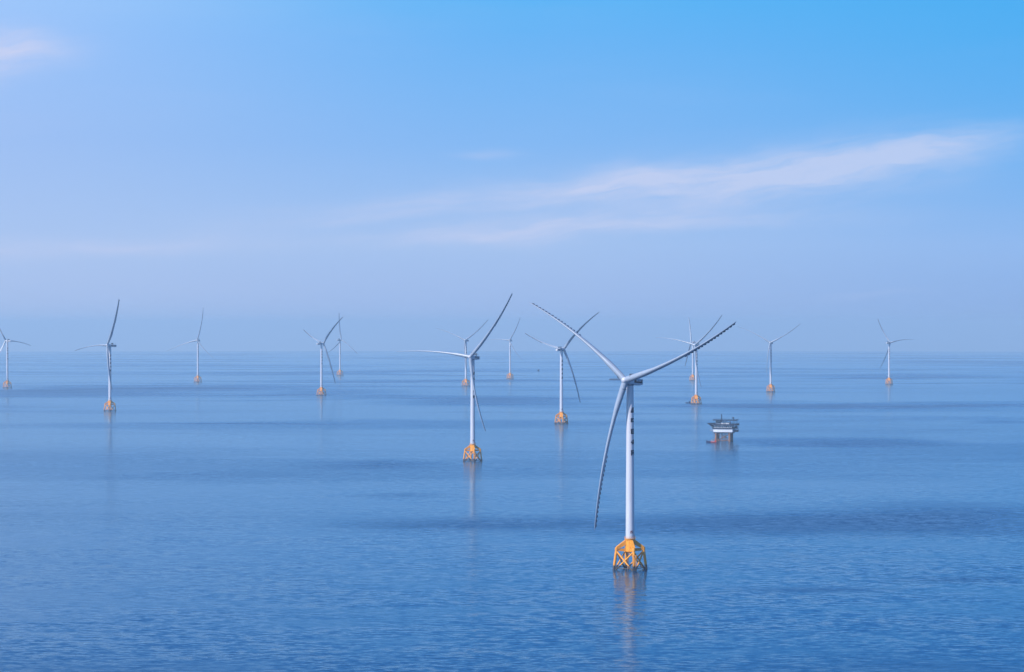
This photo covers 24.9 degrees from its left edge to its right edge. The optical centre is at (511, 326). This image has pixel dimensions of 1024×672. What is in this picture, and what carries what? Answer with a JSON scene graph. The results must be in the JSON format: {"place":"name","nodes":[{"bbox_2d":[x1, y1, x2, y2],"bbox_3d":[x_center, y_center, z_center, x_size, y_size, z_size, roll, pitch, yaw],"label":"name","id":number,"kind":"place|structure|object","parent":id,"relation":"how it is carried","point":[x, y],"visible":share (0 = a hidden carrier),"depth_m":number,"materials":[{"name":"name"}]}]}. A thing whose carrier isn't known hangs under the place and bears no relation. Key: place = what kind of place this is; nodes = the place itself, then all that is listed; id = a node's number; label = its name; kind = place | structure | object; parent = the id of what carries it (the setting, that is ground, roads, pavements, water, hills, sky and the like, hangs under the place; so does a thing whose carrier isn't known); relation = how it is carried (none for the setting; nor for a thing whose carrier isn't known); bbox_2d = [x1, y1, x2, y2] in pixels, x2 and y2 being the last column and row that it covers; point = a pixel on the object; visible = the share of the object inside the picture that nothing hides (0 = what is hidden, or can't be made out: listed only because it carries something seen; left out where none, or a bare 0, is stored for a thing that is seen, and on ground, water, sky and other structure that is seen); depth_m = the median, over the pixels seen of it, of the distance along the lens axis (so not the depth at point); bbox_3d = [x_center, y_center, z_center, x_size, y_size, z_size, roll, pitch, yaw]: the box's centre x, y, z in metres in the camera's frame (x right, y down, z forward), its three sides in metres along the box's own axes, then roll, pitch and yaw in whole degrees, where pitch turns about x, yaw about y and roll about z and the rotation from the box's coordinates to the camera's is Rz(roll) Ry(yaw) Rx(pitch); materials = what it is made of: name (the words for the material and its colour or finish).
{"place":"outdoors","nodes":[
{"label":"outdoors","id":0,"kind":"place"},
{"bbox_2d":[0,351,1023,671],"bbox_3d":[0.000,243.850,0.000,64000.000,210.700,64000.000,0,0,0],"label":"sea","id":1,"kind":"structure","parent":0,"point":[270,511],"depth_m":1720.06,"materials":[{"name":"liquid"}]},
{"bbox_2d":[0,329,30,387],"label":"wind turbine","id":2,"kind":"object","parent":1,"relation":"in","point":[7,381],"visible":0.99,"depth_m":5417.95,"materials":[{"name":"paint"}]},
{"bbox_2d":[75,300,119,410],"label":"wind turbine","id":3,"kind":"object","parent":1,"relation":"in","point":[108,346],"visible":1,"depth_m":3858.09,"materials":[{"name":"paint"}]},
{"bbox_2d":[168,313,216,381],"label":"wind turbine","id":4,"kind":"object","parent":1,"relation":"in","point":[198,376],"visible":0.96,"depth_m":6023.41,"materials":[{"name":"paint"}]},
{"bbox_2d":[304,317,342,395],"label":"wind turbine","id":5,"kind":"object","parent":1,"relation":"in","point":[320,343],"visible":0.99,"depth_m":4770.54,"materials":[{"name":"paint"}]},
{"bbox_2d":[329,314,356,375],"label":"wind turbine","id":6,"kind":"object","parent":1,"relation":"in","point":[339,343],"visible":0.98,"depth_m":6956.65,"materials":[{"name":"paint"}]},
{"bbox_2d":[396,294,511,461],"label":"wind turbine","id":7,"kind":"object","parent":1,"relation":"in","point":[472,357],"visible":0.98,"depth_m":2396.78,"materials":[{"name":"paint"}]},
{"bbox_2d":[437,320,487,386],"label":"wind turbine","id":8,"kind":"object","parent":1,"relation":"in","point":[465,380],"visible":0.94,"depth_m":5570.05,"materials":[{"name":"paint"}]},
{"bbox_2d":[489,319,522,378],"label":"wind turbine","id":9,"kind":"object","parent":1,"relation":"in","point":[510,373],"visible":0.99,"depth_m":6418.94,"materials":[{"name":"paint"}]},
{"bbox_2d":[525,313,597,423],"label":"wind turbine","id":10,"kind":"object","parent":1,"relation":"in","point":[562,350],"visible":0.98,"depth_m":3332.44,"materials":[{"name":"paint"}]},
{"bbox_2d":[529,302,735,570],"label":"wind turbine","id":11,"kind":"object","parent":1,"relation":"in","point":[629,542],"visible":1,"depth_m":1321.71,"materials":[{"name":"paint"}]},
{"bbox_2d":[657,315,721,404],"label":"wind turbine","id":12,"kind":"object","parent":1,"relation":"in","point":[696,344],"visible":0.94,"depth_m":4205.71,"materials":[{"name":"paint"}]},
{"bbox_2d":[685,317,695,380],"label":"wind turbine","id":13,"kind":"object","parent":1,"relation":"in","point":[692,377],"visible":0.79,"depth_m":6215.35,"materials":[{"name":"paint"}]},
{"bbox_2d":[706,439,716,442],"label":"crew boat","id":14,"kind":"object","parent":1,"relation":"on","point":[712,441],"visible":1,"depth_m":2785.49,"materials":[{"name":"metal"}]},
{"bbox_2d":[707,414,738,441],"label":"offshore substation","id":15,"kind":"object","parent":1,"relation":"in","point":[722,426],"visible":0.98,"depth_m":2814.68,"materials":[{"name":"grey metal"}]},
{"bbox_2d":[737,324,799,391],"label":"wind turbine","id":16,"kind":"object","parent":1,"relation":"in","point":[770,385],"visible":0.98,"depth_m":5051.40,"materials":[{"name":"paint"}]},
{"bbox_2d":[878,320,914,384],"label":"wind turbine","id":17,"kind":"object","parent":1,"relation":"in","point":[888,342],"visible":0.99,"depth_m":5788.01,"materials":[{"name":"paint"}]},
{"bbox_2d":[0,0,1023,351],"label":"sky","id":18,"kind":"structure","parent":0,"point":[272,171],"materials":[{"name":"blue"}]}
]}

